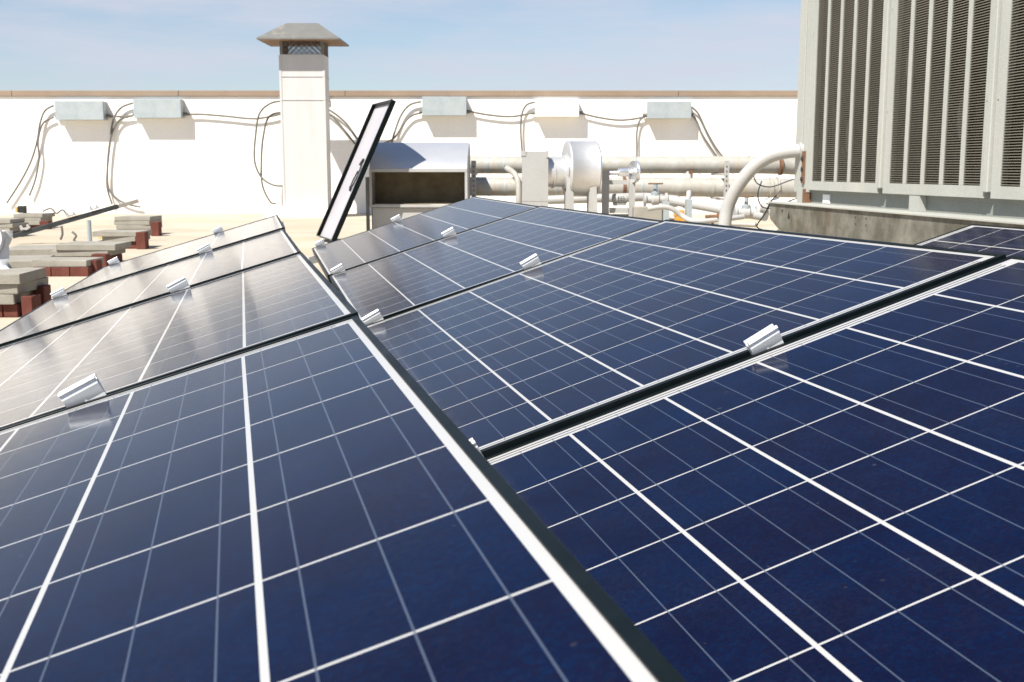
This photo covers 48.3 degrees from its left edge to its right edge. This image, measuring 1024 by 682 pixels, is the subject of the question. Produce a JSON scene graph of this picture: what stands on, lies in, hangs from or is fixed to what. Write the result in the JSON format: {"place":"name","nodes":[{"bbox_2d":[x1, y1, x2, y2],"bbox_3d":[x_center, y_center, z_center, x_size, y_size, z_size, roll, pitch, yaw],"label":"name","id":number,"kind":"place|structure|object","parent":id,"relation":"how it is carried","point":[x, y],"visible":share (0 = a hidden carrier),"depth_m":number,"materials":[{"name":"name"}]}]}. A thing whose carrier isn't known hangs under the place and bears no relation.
{"place":"outdoors","nodes":[
{"label":"outdoors","id":0,"kind":"place"},
{"bbox_2d":[0,214,777,329],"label":"roof deck","id":1,"kind":"structure","parent":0,"point":[177,229],"depth_m":15.35,"materials":[{"name":"concrete"}]},
{"bbox_2d":[0,304,3,317],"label":"brick","id":2,"kind":"object","parent":1,"relation":"on","point":[1,311],"visible":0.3,"depth_m":6.22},
{"bbox_2d":[0,290,33,303],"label":"paver","id":3,"kind":"object","parent":2,"relation":"on","point":[10,298],"visible":0.45,"depth_m":6.19,"materials":[{"name":"concrete"}]},
{"bbox_2d":[0,277,47,293],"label":"paver","id":4,"kind":"object","parent":3,"relation":"on","point":[18,288],"visible":0.67,"depth_m":6.23,"materials":[{"name":"concrete"}]},
{"bbox_2d":[0,267,45,283],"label":"paver","id":5,"kind":"object","parent":4,"relation":"on","point":[16,275],"visible":0.87,"depth_m":6.26,"materials":[{"name":"concrete"}]},
{"bbox_2d":[0,230,12,268],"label":"plastic sheet","id":6,"kind":"object","parent":5,"relation":"on","point":[5,239],"visible":1,"depth_m":6.46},
{"bbox_2d":[3,302,21,316],"bbox_3d":[-2.739,-0.188,6.375,0.080,0.077,0.311,0,9,-2],"label":"brick","id":7,"kind":"object","parent":1,"relation":"on","point":[12,310],"visible":0.47,"depth_m":6.22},
{"bbox_2d":[21,294,40,315],"bbox_3d":[-2.628,-0.191,6.241,0.063,0.122,0.122,0,9,0],"label":"brick","id":8,"kind":"object","parent":1,"relation":"on","point":[30,302],"visible":0.56,"depth_m":6.18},
{"bbox_2d":[8,255,54,267],"bbox_3d":[-3.835,-0.590,8.911,0.421,0.116,0.602,-2,9,-14],"label":"kerb block","id":9,"kind":"object","parent":1,"relation":"on","point":[21,261],"depth_m":8.76,"materials":[{"name":"concrete"}]},
{"bbox_2d":[9,245,55,255],"bbox_3d":[-4.248,-0.783,10.197,0.421,0.117,0.601,-2,9,-14],"label":"kerb block","id":10,"kind":"object","parent":9,"relation":"on","point":[16,250],"depth_m":9.93,"materials":[{"name":"concrete"}]},
{"bbox_2d":[33,284,50,304],"bbox_3d":[-2.668,-0.242,6.486,0.062,0.152,0.102,0,9,0],"label":"brick","id":11,"kind":"object","parent":1,"relation":"on","point":[44,291],"visible":0.51,"depth_m":6.44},
{"bbox_2d":[33,267,51,276],"bbox_3d":[-3.548,-0.543,8.754,0.136,0.071,0.312,0,9,-1],"label":"brick","id":12,"kind":"object","parent":1,"relation":"on","point":[48,272],"visible":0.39,"depth_m":8.60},
{"bbox_2d":[32,257,103,266],"bbox_3d":[-3.416,-0.609,8.786,0.423,0.053,0.341,0,9,2],"label":"paver","id":13,"kind":"object","parent":12,"relation":"on","point":[66,262],"visible":1,"depth_m":8.62,"materials":[{"name":"concrete"}]},
{"bbox_2d":[51,267,69,276],"bbox_3d":[-3.409,-0.544,8.757,0.135,0.072,0.311,0,9,-1],"label":"brick","id":14,"kind":"object","parent":1,"relation":"on","point":[59,271],"visible":0.59,"depth_m":8.60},
{"bbox_2d":[70,266,92,276],"bbox_3d":[-3.268,-0.543,8.760,0.137,0.071,0.312,0,9,-1],"label":"brick","id":15,"kind":"object","parent":1,"relation":"on","point":[82,271],"visible":0.61,"depth_m":8.61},
{"bbox_2d":[86,220,91,240],"bbox_3d":[-4.597,-1.187,12.412,0.100,0.255,0.100,0,9,0],"label":"rail post","id":16,"kind":"object","parent":1,"relation":"on","point":[89,233],"visible":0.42,"depth_m":12.39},
{"bbox_2d":[13,199,138,238],"bbox_3d":[-4.768,-1.373,12.470,1.358,0.111,0.070,-20,15,-18],"label":"loose rail","id":17,"kind":"object","parent":16,"relation":"on","point":[69,220],"visible":0.94,"depth_m":12.44,"materials":[{"name":"metal"}]},
{"bbox_2d":[91,259,101,272],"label":"brick","id":18,"kind":"object","parent":1,"relation":"on","point":[96,264],"visible":0.39,"depth_m":8.71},
{"bbox_2d":[91,253,109,267],"bbox_3d":[-3.352,-0.651,9.306,0.122,0.122,0.101,0,9,0],"label":"brick","id":19,"kind":"object","parent":1,"relation":"on","point":[106,256],"visible":0.46,"depth_m":9.26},
{"bbox_2d":[110,254,122,261],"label":"brick","id":20,"kind":"object","parent":1,"relation":"on","point":[119,256],"visible":0.16,"depth_m":9.85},
{"bbox_2d":[125,241,135,248],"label":"brick","id":21,"kind":"object","parent":1,"relation":"on","point":[133,244],"visible":0.35,"depth_m":11.61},
{"bbox_2d":[102,235,149,240],"bbox_3d":[-3.982,-1.066,11.788,0.348,0.052,0.422,0,9,3],"label":"paver","id":22,"kind":"object","parent":21,"relation":"on","point":[118,238],"visible":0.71,"depth_m":11.58,"materials":[{"name":"concrete"}]},
{"bbox_2d":[92,230,151,236],"bbox_3d":[-4.014,-1.115,11.765,0.488,0.052,0.422,0,9,-2],"label":"paver","id":23,"kind":"object","parent":22,"relation":"on","point":[115,233],"visible":0.97,"depth_m":11.56,"materials":[{"name":"concrete"}]},
{"bbox_2d":[136,231,148,248],"bbox_3d":[-3.750,-1.021,11.577,0.097,0.178,0.112,0,9,0],"label":"brick","id":24,"kind":"object","parent":1,"relation":"on","point":[142,239],"visible":1,"depth_m":11.53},
{"bbox_2d":[150,222,161,235],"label":"brick","id":25,"kind":"object","parent":1,"relation":"on","point":[156,228],"visible":1,"depth_m":13.80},
{"bbox_2d":[256,23,348,217],"bbox_3d":[-3.456,-3.676,19.126,1.343,3.181,1.120,0,9,0],"label":"chimney","id":26,"kind":"object","parent":1,"relation":"on","point":[305,126],"visible":0.97,"depth_m":18.89,"materials":[{"name":"metal"}]},
{"bbox_2d":[308,256,317,263],"bbox_3d":[-0.608,-0.395,6.733,1.050,0.548,0.041,-19,12,-9],"label":"mounting rail","id":27,"kind":"object","parent":1,"relation":"on","point":[312,259],"visible":0.03,"depth_m":6.58,"materials":[{"name":"metal"}]},
{"bbox_2d":[312,196,538,283],"bbox_3d":[-0.509,-0.551,5.862,0.997,0.042,1.657,-19,12,-9],"label":"solar panel","id":28,"kind":"object","parent":27,"relation":"on","point":[377,243],"visible":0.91,"depth_m":5.72,"materials":[{"name":"blue glass"}]},
{"bbox_2d":[316,99,395,240],"bbox_3d":[-1.743,-1.885,12.639,0.052,1.640,0.990,23,0,-21],"label":"solar panel","id":29,"kind":"object","parent":1,"relation":"on","point":[355,170],"visible":0.98,"depth_m":12.70,"materials":[{"name":"white plastic"}]},
{"bbox_2d":[0,90,797,213],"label":"parapet wall","id":30,"kind":"structure","parent":1,"relation":"on","point":[196,164],"depth_m":20.68,"materials":[{"name":"paint"}]},
{"bbox_2d":[54,101,110,119],"bbox_3d":[-7.731,-4.136,20.491,0.992,0.333,0.240,0,9,0],"label":"electrical box","id":31,"kind":"object","parent":30,"relation":"attached to","point":[80,110],"visible":1,"depth_m":20.38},
{"bbox_2d":[6,105,53,203],"bbox_3d":[-8.728,-3.378,20.657,0.978,1.768,0.034,0,9,0],"label":"cable","id":32,"kind":"object","parent":31,"relation":"hanging from","point":[29,164],"visible":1,"depth_m":20.65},
{"bbox_2d":[28,117,53,195],"bbox_3d":[-8.527,-3.343,20.663,0.550,1.426,0.034,0,9,0],"label":"cable","id":33,"kind":"object","parent":31,"relation":"hanging from","point":[44,121],"visible":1,"depth_m":20.65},
{"bbox_2d":[132,99,187,117],"bbox_3d":[-6.337,-4.170,20.486,0.978,0.333,0.240,0,9,0],"label":"electrical box","id":34,"kind":"object","parent":30,"relation":"attached to","point":[158,108],"visible":1,"depth_m":20.37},
{"bbox_2d":[106,102,132,204],"bbox_3d":[-7.098,-3.390,20.656,0.562,1.833,0.034,0,9,0],"label":"cable","id":35,"kind":"object","parent":34,"relation":"hanging from","point":[119,109],"visible":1,"depth_m":20.62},
{"bbox_2d":[106,116,140,207],"bbox_3d":[-7.068,-3.251,20.676,0.597,1.665,0.034,0,9,0],"label":"cable","id":36,"kind":"object","parent":34,"relation":"hanging from","point":[111,193],"visible":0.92,"depth_m":20.69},
{"bbox_2d":[187,113,279,119],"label":"cable","id":37,"kind":"object","parent":34,"relation":"attached to","point":[231,116],"visible":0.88,"depth_m":20.54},
{"bbox_2d":[253,100,282,186],"bbox_3d":[-4.295,-3.493,20.205,0.589,1.515,0.034,0,9,0],"label":"cable","id":38,"kind":"object","parent":30,"relation":"attached to","point":[259,113],"visible":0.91,"depth_m":20.20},
{"bbox_2d":[260,112,279,204],"bbox_3d":[-4.260,-3.263,20.341,0.473,1.648,0.034,0,9,0],"label":"cable","id":39,"kind":"object","parent":30,"relation":"attached to","point":[268,117],"visible":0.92,"depth_m":20.32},
{"bbox_2d":[330,114,354,143],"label":"cable","id":40,"kind":"object","parent":30,"relation":"attached to","point":[340,125],"visible":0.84,"depth_m":20.57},
{"bbox_2d":[330,110,357,138],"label":"cable","id":41,"kind":"object","parent":30,"relation":"attached to","point":[346,123],"visible":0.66,"depth_m":20.56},
{"bbox_2d":[419,96,469,115],"bbox_3d":[-1.209,-4.212,20.479,0.920,0.332,0.240,0,9,0],"label":"electrical box","id":42,"kind":"object","parent":30,"relation":"attached to","point":[444,105],"visible":1,"depth_m":20.36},
{"bbox_2d":[383,112,421,142],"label":"cable","id":43,"kind":"object","parent":42,"relation":"attached to","point":[402,125],"visible":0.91,"depth_m":20.57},
{"bbox_2d":[391,101,421,142],"bbox_3d":[-1.915,-3.922,20.575,0.576,0.807,0.034,0,9,0],"label":"cable","id":44,"kind":"object","parent":42,"relation":"attached to","point":[403,111],"visible":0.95,"depth_m":20.55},
{"bbox_2d":[470,111,530,117],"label":"cable","id":45,"kind":"object","parent":42,"relation":"attached to","point":[500,115],"visible":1,"depth_m":20.54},
{"bbox_2d":[531,99,581,116],"bbox_3d":[0.805,-4.182,20.484,0.916,0.307,0.240,0,9,0],"label":"electrical box","id":46,"kind":"object","parent":30,"relation":"attached to","point":[556,107],"visible":1,"depth_m":20.37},
{"bbox_2d":[520,101,534,150],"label":"cable","id":47,"kind":"object","parent":46,"relation":"attached to","point":[524,107],"visible":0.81,"depth_m":20.56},
{"bbox_2d":[582,113,644,120],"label":"cable","id":48,"kind":"object","parent":46,"relation":"attached to","point":[612,119],"visible":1,"depth_m":20.55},
{"bbox_2d":[643,101,693,118],"bbox_3d":[2.813,-4.144,20.489,0.912,0.298,0.240,0,9,0],"label":"electrical box","id":49,"kind":"object","parent":30,"relation":"attached to","point":[668,109],"visible":1,"depth_m":20.37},
{"bbox_2d":[636,116,645,155],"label":"cable","id":50,"kind":"object","parent":49,"relation":"hanging from","point":[637,136],"visible":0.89,"depth_m":20.60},
{"bbox_2d":[693,116,716,155],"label":"cable","id":51,"kind":"object","parent":49,"relation":"attached to","point":[706,141],"visible":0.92,"depth_m":20.60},
{"bbox_2d":[691,107,722,155],"bbox_3d":[3.523,-3.776,20.598,0.610,0.907,0.034,0,9,0],"label":"cable","id":52,"kind":"object","parent":49,"relation":"attached to","point":[702,122],"visible":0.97,"depth_m":20.58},
{"bbox_2d":[365,143,470,230],"bbox_3d":[-1.053,-1.721,13.106,1.122,1.105,1.068,0,9,0],"label":"duct hood","id":53,"kind":"object","parent":1,"relation":"on","point":[419,173],"visible":0.65,"depth_m":12.87,"materials":[{"name":"metal"}]},
{"bbox_2d":[471,161,477,196],"bbox_3d":[-0.449,-1.725,13.819,0.056,0.901,0.956,0,9,0],"label":"pipe support","id":54,"kind":"object","parent":1,"relation":"on","point":[474,174],"visible":0.41,"depth_m":13.31,"materials":[{"name":"white paint"}]},
{"bbox_2d":[470,155,794,174],"bbox_3d":[1.599,-2.159,14.049,4.525,0.252,0.381,0,9,-2],"label":"insulated pipe","id":55,"kind":"object","parent":54,"relation":"on","point":[648,164],"visible":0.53,"depth_m":13.94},
{"bbox_2d":[778,159,783,174],"bbox_3d":[3.299,-2.159,14.035,0.040,0.236,0.236,0,9,0],"label":"gasket ring","id":56,"kind":"object","parent":55,"relation":"on","point":[781,168],"visible":0.52,"depth_m":13.93,"materials":[{"name":"metal"}]},
{"bbox_2d":[521,140,640,216],"bbox_3d":[0.682,-1.460,11.434,1.185,1.086,0.599,0,9,0],"label":"blower fan","id":57,"kind":"object","parent":1,"relation":"on","point":[574,170],"visible":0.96,"depth_m":11.21},
{"bbox_2d":[632,201,669,220],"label":"pipe block","id":58,"kind":"structure","parent":1,"relation":"on","point":[642,212],"depth_m":11.19,"materials":[{"name":"concrete"}]},
{"bbox_2d":[548,193,768,220],"bbox_3d":[1.613,-1.484,12.505,2.526,0.267,0.619,4,10,26],"label":"water pipe","id":59,"kind":"object","parent":1,"relation":"on","point":[675,201],"visible":0.52,"depth_m":12.54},
{"bbox_2d":[643,183,667,205],"bbox_3d":[1.584,-1.616,12.600,0.260,0.258,0.168,0,9,0],"label":"gate valve","id":60,"kind":"object","parent":59,"relation":"attached to","point":[655,197],"visible":0.89,"depth_m":12.56,"materials":[{"name":"metal"}]},
{"bbox_2d":[733,196,758,218],"bbox_3d":[2.427,-1.381,11.826,0.247,0.245,0.160,0,9,0],"label":"gate valve","id":61,"kind":"object","parent":59,"relation":"attached to","point":[747,211],"visible":0.88,"depth_m":11.79,"materials":[{"name":"metal"}]},
{"bbox_2d":[673,199,691,220],"bbox_3d":[1.679,-1.139,11.251,0.170,0.506,0.110,0,9,0],"label":"pipe clip","id":62,"kind":"object","parent":1,"relation":"on","point":[688,207],"visible":0.33,"depth_m":11.18,"materials":[{"name":"orange paint"}]},
{"bbox_2d":[705,213,718,223],"bbox_3d":[1.908,-1.023,10.869,0.141,0.389,0.072,0,9,0],"label":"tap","id":63,"kind":"object","parent":1,"relation":"on","point":[713,216],"visible":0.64,"depth_m":10.82,"materials":[{"name":"metal"}]},
{"bbox_2d":[647,204,744,222],"bbox_3d":[1.761,-1.212,10.888,0.932,0.181,0.170,0,9,0],"label":"thin pipe","id":64,"kind":"object","parent":63,"relation":"attached to","point":[678,213],"visible":0.9,"depth_m":10.91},
{"bbox_2d":[669,216,756,226],"bbox_3d":[1.832,-1.202,11.321,1.196,0.118,0.094,4,9,25],"label":"drain pipe","id":65,"kind":"object","parent":1,"relation":"on","point":[744,224],"visible":0.33,"depth_m":11.12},
{"bbox_2d":[710,161,728,200],"bbox_3d":[2.504,-1.725,13.819,0.056,0.901,0.956,0,9,0],"label":"pipe support","id":66,"kind":"object","parent":1,"relation":"on","point":[726,175],"visible":0.37,"depth_m":13.32,"materials":[{"name":"white paint"}]},
{"bbox_2d":[470,176,796,198],"bbox_3d":[1.600,-1.841,13.716,4.487,0.274,0.348,0,9,0],"label":"insulated pipe","id":67,"kind":"object","parent":66,"relation":"on","point":[711,187],"visible":0.55,"depth_m":13.58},
{"bbox_2d":[504,166,521,202],"bbox_3d":[0.015,-1.835,13.613,0.079,0.514,0.469,-3,9,-20],"label":"branch pipe","id":68,"kind":"object","parent":67,"relation":"attached to","point":[512,172],"visible":0.91,"depth_m":13.43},
{"bbox_2d":[682,171,691,208],"bbox_3d":[2.103,-1.810,13.630,0.097,0.438,0.744,2,9,11],"label":"branch pipe","id":69,"kind":"object","parent":67,"relation":"attached to","point":[688,192],"visible":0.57,"depth_m":13.54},
{"bbox_2d":[759,198,776,215],"bbox_3d":[2.109,-0.952,9.155,0.245,0.383,0.133,0,9,0],"label":"valve","id":70,"kind":"object","parent":1,"relation":"on","point":[763,204],"visible":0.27,"depth_m":9.12,"materials":[{"name":"metal"}]},
{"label":"brick","id":71,"kind":"object","parent":1,"relation":"on","visible":0},
{"bbox_2d":[116,224,161,228],"bbox_3d":[-4.622,-1.423,14.161,0.443,0.050,0.452,0,9,-2],"label":"paver","id":72,"kind":"object","parent":71,"relation":"on","point":[133,226],"visible":0.61,"depth_m":13.94,"materials":[{"name":"concrete"}]},
{"bbox_2d":[114,219,161,224],"bbox_3d":[-4.637,-1.474,14.159,0.444,0.052,0.452,0,9,2],"label":"paver","id":73,"kind":"object","parent":72,"relation":"on","point":[132,222],"visible":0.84,"depth_m":13.94,"materials":[{"name":"concrete"}]},
{"bbox_2d":[114,215,161,220],"bbox_3d":[-4.632,-1.524,14.149,0.444,0.053,0.452,0,9,1],"label":"paver","id":74,"kind":"object","parent":73,"relation":"on","point":[139,218],"visible":1,"depth_m":13.93,"materials":[{"name":"concrete"}]},
{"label":"brick","id":75,"kind":"object","parent":1,"relation":"on","visible":0},
{"bbox_2d":[0,227,24,231],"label":"paver","id":76,"kind":"object","parent":75,"relation":"on","point":[13,229],"visible":0.55,"depth_m":13.62,"materials":[{"name":"concrete"}]},
{"bbox_2d":[0,222,28,227],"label":"paver","id":77,"kind":"object","parent":76,"relation":"on","point":[15,225],"visible":0.73,"depth_m":13.60,"materials":[{"name":"concrete"}]},
{"bbox_2d":[0,218,24,223],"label":"paver","id":78,"kind":"object","parent":77,"relation":"on","point":[9,220],"visible":1,"depth_m":13.63,"materials":[{"name":"concrete"}]},
{"bbox_3d":[-0.630,0.391,1.697,1.050,0.494,0.040,-18,12,-11],"label":"mounting rail","id":79,"kind":"object","parent":1,"relation":"on","visible":0},
{"bbox_2d":[57,373,106,407],"bbox_3d":[-0.604,0.106,1.655,0.056,0.104,0.022,-29,14,-8],"label":"panel clamp","id":80,"kind":"object","parent":79,"relation":"attached to","point":[90,387],"visible":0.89,"depth_m":1.64,"materials":[{"name":"metal"}]},
{"bbox_2d":[0,315,685,681],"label":"solar panel","id":81,"kind":"object","parent":79,"relation":"on","point":[340,501],"visible":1,"depth_m":0.81,"materials":[{"name":"blue glass"}]},
{"bbox_3d":[-1.008,0.163,3.301,1.050,0.472,0.045,-19,11,-10],"label":"mounting rail","id":82,"kind":"object","parent":1,"relation":"on","visible":0},
{"bbox_2d":[166,276,189,292],"bbox_3d":[-0.938,-0.126,3.269,0.056,0.104,0.022,-30,13,-8],"label":"panel clamp","id":83,"kind":"object","parent":82,"relation":"attached to","point":[181,283],"visible":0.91,"depth_m":3.25,"materials":[{"name":"metal"}]},
{"bbox_2d":[0,252,359,428],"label":"solar panel","id":84,"kind":"object","parent":82,"relation":"on","point":[187,328],"visible":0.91,"depth_m":2.21,"materials":[{"name":"blue glass"}]},
{"bbox_3d":[-1.743,-0.311,6.509,1.050,0.456,0.041,-18,12,-10],"label":"mounting rail","id":85,"kind":"object","parent":1,"relation":"on","visible":0},
{"bbox_2d":[107,257,119,264],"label":"panel clamp","id":86,"kind":"object","parent":85,"relation":"attached to","point":[113,260],"visible":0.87,"depth_m":6.37,"materials":[{"name":"metal"}]},
{"bbox_2d":[65,215,285,293],"bbox_3d":[-1.624,-0.433,5.650,0.998,0.044,1.657,-18,12,-10],"label":"solar panel","id":87,"kind":"object","parent":85,"relation":"on","point":[118,270],"visible":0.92,"depth_m":5.47,"materials":[{"name":"blue glass"}]},
{"label":"mounting rail","id":88,"kind":"object","parent":1,"relation":"on","visible":0},
{"bbox_2d":[485,255,1023,681],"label":"solar panel","id":89,"kind":"object","parent":88,"relation":"on","point":[842,501],"visible":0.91,"depth_m":1.29,"materials":[{"name":"blue glass"}]},
{"bbox_2d":[743,324,783,354],"bbox_3d":[0.425,0.032,1.854,0.056,0.104,0.022,-31,14,-7],"label":"panel clamp","id":90,"kind":"object","parent":88,"relation":"attached to","point":[767,337],"visible":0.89,"depth_m":1.84,"materials":[{"name":"metal"}]},
{"bbox_3d":[0.102,0.091,3.518,1.050,0.548,0.042,-20,12,-9],"label":"mounting rail","id":91,"kind":"object","parent":1,"relation":"on","visible":0},
{"bbox_2d":[361,309,382,324],"bbox_3d":[-0.396,-0.036,3.383,0.056,0.104,0.022,-31,13,-7],"label":"panel clamp","id":92,"kind":"object","parent":91,"relation":"attached to","point":[373,316],"visible":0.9,"depth_m":3.37,"materials":[{"name":"metal"}]},
{"bbox_2d":[520,254,540,269],"bbox_3d":[0.073,-0.206,3.462,0.056,0.104,0.022,-31,13,-7],"label":"panel clamp","id":93,"kind":"object","parent":91,"relation":"attached to","point":[531,261],"visible":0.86,"depth_m":3.45,"materials":[{"name":"metal"}]},
{"bbox_2d":[366,219,1005,456],"bbox_3d":[0.198,-0.074,2.648,0.998,0.044,1.657,-20,12,-9],"label":"solar panel","id":94,"kind":"object","parent":91,"relation":"on","point":[510,361],"visible":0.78,"depth_m":2.29,"materials":[{"name":"blue glass"}]},
{"bbox_3d":[1.221,0.037,3.979,1.050,0.518,0.040,-19,12,-9],"label":"mounting rail","id":95,"kind":"object","parent":1,"relation":"on","visible":0},
{"bbox_2d":[913,224,1023,257],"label":"solar panel","id":96,"kind":"object","parent":95,"relation":"on","point":[1008,241],"visible":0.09,"depth_m":3.75,"materials":[{"name":"blue glass"}]},
{"bbox_3d":[2.230,-0.592,8.163,0.400,0.343,0.300,-1,9,-6],"label":"concrete block","id":97,"kind":"object","parent":1,"relation":"on","visible":0},
{"bbox_2d":[768,201,1023,244],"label":"concrete curb","id":98,"kind":"structure","parent":97,"relation":"on","point":[889,225],"depth_m":6.89,"materials":[{"name":"concrete"}]},
{"bbox_2d":[794,0,1023,218],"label":"air conditioning unit","id":99,"kind":"object","parent":98,"relation":"on","point":[914,105],"visible":0.99,"depth_m":6.60,"materials":[{"name":"grey metal"}]},
{"bbox_2d":[718,142,803,225],"bbox_3d":[1.867,-1.094,8.518,0.659,0.775,0.133,4,9,26],"label":"curved pipe","id":100,"kind":"object","parent":99,"relation":"attached to","point":[751,169],"visible":0.84,"depth_m":8.48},
{"bbox_2d":[756,191,779,228],"bbox_3d":[1.965,-1.001,8.748,0.178,0.304,0.010,0,9,0],"label":"wire","id":101,"kind":"object","parent":99,"relation":"hanging from","point":[766,210],"visible":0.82,"depth_m":8.75,"materials":[{"name":"black plastic"}]},
{"bbox_2d":[0,0,800,90],"label":"sky","id":102,"kind":"structure","parent":0,"point":[178,45],"materials":[{"name":"blue"}]},
{"label":"mounting rail","id":103,"kind":"object","parent":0,"visible":0},
{"bbox_2d":[50,287,66,297],"bbox_3d":[-1.876,-0.167,4.768,0.056,0.104,0.022,-29,13,-8],"label":"panel clamp","id":104,"kind":"object","parent":103,"relation":"attached to","point":[59,292],"visible":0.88,"depth_m":4.75,"materials":[{"name":"metal"}]},
{"bbox_2d":[0,229,300,345],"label":"solar panel","id":105,"kind":"object","parent":103,"relation":"on","point":[91,302],"visible":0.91,"depth_m":3.85,"materials":[{"name":"blue glass"}]},
{"bbox_2d":[196,243,211,253],"bbox_3d":[-1.296,-0.360,4.875,0.056,0.104,0.022,-29,13,-8],"label":"panel clamp","id":106,"kind":"object","parent":103,"relation":"attached to","point":[204,248],"visible":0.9,"depth_m":4.86,"materials":[{"name":"metal"}]},
{"label":"mounting rail","id":107,"kind":"object","parent":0,"visible":0},
{"bbox_2d":[330,264,344,273],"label":"panel clamp","id":108,"kind":"object","parent":107,"relation":"attached to","point":[338,268],"visible":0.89,"depth_m":4.98,"materials":[{"name":"metal"}]},
{"bbox_2d":[441,227,455,237],"bbox_3d":[-0.265,-0.447,5.071,0.056,0.104,0.022,-30,13,-6],"label":"panel clamp","id":109,"kind":"object","parent":107,"relation":"attached to","point":[449,232],"visible":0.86,"depth_m":5.06,"materials":[{"name":"metal"}]},
{"bbox_2d":[329,206,662,322],"bbox_3d":[-0.153,-0.308,4.256,0.998,0.044,1.657,-19,12,-9],"label":"solar panel","id":110,"kind":"object","parent":107,"relation":"on","point":[406,280],"visible":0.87,"depth_m":4.06,"materials":[{"name":"blue glass"}]},
{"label":"brick","id":111,"kind":"object","parent":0,"visible":0},
{"bbox_2d":[51,248,125,256],"bbox_3d":[-3.638,-0.770,9.822,0.477,0.053,0.452,0,9,0],"label":"paver","id":112,"kind":"object","parent":111,"relation":"on","point":[65,253],"visible":0.53,"depth_m":9.60,"materials":[{"name":"concrete"}]},
{"bbox_2d":[56,241,130,249],"bbox_3d":[-3.589,-0.819,9.804,0.498,0.052,0.453,0,9,-1],"label":"paver","id":113,"kind":"object","parent":112,"relation":"on","point":[95,245],"visible":1,"depth_m":9.59,"materials":[{"name":"concrete"}]},
{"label":"brick","id":114,"kind":"object","parent":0,"visible":0},
{"bbox_2d":[25,220,52,224],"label":"paver","id":115,"kind":"object","parent":114,"relation":"on","point":[33,222],"visible":0.38,"depth_m":15.52,"materials":[{"name":"concrete"}]},
{"bbox_2d":[13,217,51,220],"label":"paver","id":116,"kind":"object","parent":115,"relation":"on","point":[37,218],"visible":0.58,"depth_m":15.56,"materials":[{"name":"concrete"}]},
{"bbox_2d":[13,213,54,216],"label":"paver","id":117,"kind":"object","parent":116,"relation":"on","point":[34,215],"visible":0.88,"depth_m":15.53,"materials":[{"name":"concrete"}]},
{"bbox_2d":[15,206,26,212],"bbox_3d":[-6.780,-1.820,15.755,0.149,0.100,0.060,0,9,0],"label":"tape measure","id":118,"kind":"object","parent":117,"relation":"on","point":[20,209],"visible":1,"depth_m":15.73,"materials":[{"name":"black plastic"}]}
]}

